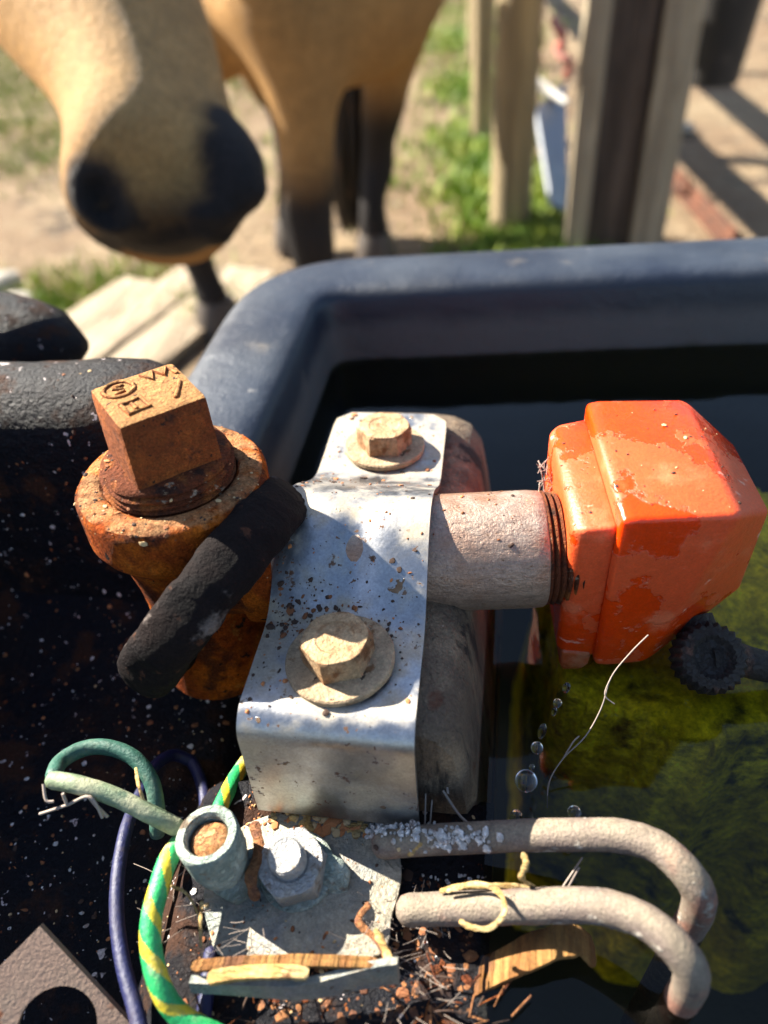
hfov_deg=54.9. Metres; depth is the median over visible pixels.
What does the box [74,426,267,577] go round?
tee scale
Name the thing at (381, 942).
dry stem
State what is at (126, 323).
ground board
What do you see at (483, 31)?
fence post
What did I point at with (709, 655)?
valve arm
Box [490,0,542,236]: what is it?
fence post
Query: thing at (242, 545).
handle
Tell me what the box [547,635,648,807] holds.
spider thread
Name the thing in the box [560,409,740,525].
cap specks
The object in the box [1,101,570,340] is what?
grass
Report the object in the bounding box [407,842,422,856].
dry stem
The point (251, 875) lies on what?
dry stem
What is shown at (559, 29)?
red rag
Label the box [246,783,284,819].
seed crumbs
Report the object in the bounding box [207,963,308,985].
wood splinter
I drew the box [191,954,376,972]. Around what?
wood splinter
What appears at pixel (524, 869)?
dry stem
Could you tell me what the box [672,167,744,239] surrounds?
angle iron
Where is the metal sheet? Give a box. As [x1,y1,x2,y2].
[536,82,567,212]
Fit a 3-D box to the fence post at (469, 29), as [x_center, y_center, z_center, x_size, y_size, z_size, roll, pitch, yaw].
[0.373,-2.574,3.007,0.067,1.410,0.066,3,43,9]
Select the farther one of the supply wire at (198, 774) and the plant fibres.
the supply wire at (198, 774)
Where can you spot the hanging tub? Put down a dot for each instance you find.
(728, 28)
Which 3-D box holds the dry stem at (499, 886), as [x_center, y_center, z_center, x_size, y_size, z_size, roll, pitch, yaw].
[0.024,0.085,0.169,0.022,0.004,0.004,3,43,9]
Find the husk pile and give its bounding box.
[267,812,372,839]
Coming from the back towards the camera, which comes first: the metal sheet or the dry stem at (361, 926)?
the metal sheet
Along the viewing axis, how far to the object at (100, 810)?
0.18 m
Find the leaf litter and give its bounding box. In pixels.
[180,869,478,1023]
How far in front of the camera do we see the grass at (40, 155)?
3.28 m
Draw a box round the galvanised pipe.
[271,490,584,609]
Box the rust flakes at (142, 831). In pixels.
[0,457,240,986]
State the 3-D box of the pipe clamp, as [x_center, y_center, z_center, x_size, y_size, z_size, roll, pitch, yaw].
[-0.005,0.016,0.219,0.042,0.055,0.129,3,43,9]
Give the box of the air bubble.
[515,769,537,792]
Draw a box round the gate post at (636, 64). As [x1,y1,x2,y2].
[563,0,706,246]
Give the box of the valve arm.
[668,612,767,694]
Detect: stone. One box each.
[0,270,25,291]
[10,291,31,296]
[683,121,695,134]
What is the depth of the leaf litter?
0.17 m
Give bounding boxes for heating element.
[175,805,717,1023]
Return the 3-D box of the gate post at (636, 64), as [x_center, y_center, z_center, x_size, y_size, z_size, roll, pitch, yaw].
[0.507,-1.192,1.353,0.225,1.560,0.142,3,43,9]
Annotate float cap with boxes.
[545,400,767,668]
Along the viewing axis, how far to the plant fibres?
0.16 m
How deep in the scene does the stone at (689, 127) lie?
2.44 m
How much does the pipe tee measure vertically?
0.102 m
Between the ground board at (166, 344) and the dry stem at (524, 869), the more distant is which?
the ground board at (166, 344)
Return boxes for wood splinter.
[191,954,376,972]
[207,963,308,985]
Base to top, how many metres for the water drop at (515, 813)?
0.004 m
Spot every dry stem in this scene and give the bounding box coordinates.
[134,767,144,800]
[170,885,198,916]
[198,900,203,948]
[244,821,264,901]
[354,902,383,957]
[373,928,392,957]
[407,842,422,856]
[439,883,529,893]
[446,881,506,931]
[517,852,535,887]
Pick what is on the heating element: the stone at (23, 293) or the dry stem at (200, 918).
the dry stem at (200, 918)
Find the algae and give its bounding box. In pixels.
[506,488,767,993]
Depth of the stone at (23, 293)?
1.83 m
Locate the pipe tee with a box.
[75,364,271,699]
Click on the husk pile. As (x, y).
(328, 827)
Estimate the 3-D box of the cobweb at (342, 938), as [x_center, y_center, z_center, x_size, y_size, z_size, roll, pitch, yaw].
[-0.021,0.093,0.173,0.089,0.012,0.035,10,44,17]
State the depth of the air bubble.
0.18 m
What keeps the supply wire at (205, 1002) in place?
in the water trough
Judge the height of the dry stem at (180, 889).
0.010 m
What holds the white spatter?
on the water trough
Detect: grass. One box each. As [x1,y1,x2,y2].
[0,0,495,198]
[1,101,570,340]
[389,2,671,254]
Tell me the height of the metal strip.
0.010 m
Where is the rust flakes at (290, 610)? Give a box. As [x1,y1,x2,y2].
[266,583,403,639]
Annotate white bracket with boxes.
[538,77,568,105]
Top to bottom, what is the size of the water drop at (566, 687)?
0.004 m
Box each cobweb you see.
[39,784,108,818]
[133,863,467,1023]
[424,787,582,885]
[537,458,551,492]
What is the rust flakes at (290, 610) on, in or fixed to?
on the pipe clamp
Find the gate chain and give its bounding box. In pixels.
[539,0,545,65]
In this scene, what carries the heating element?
in the water trough
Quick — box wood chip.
[474,924,596,995]
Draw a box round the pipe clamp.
[236,412,445,823]
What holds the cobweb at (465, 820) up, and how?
attached to the water trough
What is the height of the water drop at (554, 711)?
0.004 m
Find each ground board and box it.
[67,276,158,333]
[83,266,220,359]
[99,265,276,364]
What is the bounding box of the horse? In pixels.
[0,0,444,340]
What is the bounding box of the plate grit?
[190,813,400,953]
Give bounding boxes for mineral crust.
[364,811,503,884]
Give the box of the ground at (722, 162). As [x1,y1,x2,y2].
[0,0,767,378]
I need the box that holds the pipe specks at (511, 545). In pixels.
[433,490,527,547]
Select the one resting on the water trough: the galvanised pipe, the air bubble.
the galvanised pipe
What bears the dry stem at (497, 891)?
on the heating element
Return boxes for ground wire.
[45,738,164,839]
[45,771,182,835]
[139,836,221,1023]
[213,756,246,808]
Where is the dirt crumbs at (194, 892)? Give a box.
[2,370,474,1023]
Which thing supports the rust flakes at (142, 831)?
on the water trough
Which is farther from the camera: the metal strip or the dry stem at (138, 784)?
the dry stem at (138, 784)
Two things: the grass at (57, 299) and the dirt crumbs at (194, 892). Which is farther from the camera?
the grass at (57, 299)
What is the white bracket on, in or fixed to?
on the metal sheet
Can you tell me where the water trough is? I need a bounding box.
[0,237,767,1023]
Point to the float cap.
(665, 567)
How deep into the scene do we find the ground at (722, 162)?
2.33 m
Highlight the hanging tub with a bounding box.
[692,0,762,87]
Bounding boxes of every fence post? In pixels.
[467,0,472,64]
[471,0,495,141]
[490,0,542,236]
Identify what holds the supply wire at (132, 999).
in the water trough
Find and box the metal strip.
[189,957,399,999]
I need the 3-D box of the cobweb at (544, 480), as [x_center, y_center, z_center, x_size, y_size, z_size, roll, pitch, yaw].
[0.047,-0.010,0.215,0.007,0.009,0.010,3,43,9]
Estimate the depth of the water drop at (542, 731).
0.19 m
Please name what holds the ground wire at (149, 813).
attached to the heating element
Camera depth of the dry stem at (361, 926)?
0.17 m
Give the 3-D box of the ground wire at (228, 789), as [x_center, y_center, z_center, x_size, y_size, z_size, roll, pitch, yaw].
[-0.043,0.078,0.210,0.005,0.016,0.024,3,43,9]
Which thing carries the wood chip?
in the water trough
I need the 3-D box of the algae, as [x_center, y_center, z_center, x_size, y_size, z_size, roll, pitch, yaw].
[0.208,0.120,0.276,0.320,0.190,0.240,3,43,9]
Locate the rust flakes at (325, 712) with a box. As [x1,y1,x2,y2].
[245,413,435,726]
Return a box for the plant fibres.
[189,953,531,1023]
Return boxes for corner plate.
[0,923,128,1023]
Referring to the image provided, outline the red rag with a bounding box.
[550,16,573,80]
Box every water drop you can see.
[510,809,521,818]
[529,764,534,769]
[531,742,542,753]
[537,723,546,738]
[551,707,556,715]
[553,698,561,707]
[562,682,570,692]
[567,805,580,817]
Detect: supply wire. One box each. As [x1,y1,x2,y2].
[109,749,194,1023]
[187,757,208,805]
[196,946,218,1017]
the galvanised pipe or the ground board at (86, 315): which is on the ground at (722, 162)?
the ground board at (86, 315)
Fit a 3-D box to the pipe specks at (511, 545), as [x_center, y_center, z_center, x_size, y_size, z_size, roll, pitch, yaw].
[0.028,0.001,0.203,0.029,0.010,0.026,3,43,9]
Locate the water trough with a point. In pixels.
(502, 363)
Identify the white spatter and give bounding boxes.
[0,460,208,950]
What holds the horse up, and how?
on the ground at (722, 162)
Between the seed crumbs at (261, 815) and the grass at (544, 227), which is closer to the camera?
the seed crumbs at (261, 815)
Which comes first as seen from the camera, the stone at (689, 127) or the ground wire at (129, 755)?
the ground wire at (129, 755)
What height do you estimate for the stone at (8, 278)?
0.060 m
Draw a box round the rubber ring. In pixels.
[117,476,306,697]
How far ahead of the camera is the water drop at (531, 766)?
0.18 m
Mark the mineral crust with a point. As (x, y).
(443, 841)
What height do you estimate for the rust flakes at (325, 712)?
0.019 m

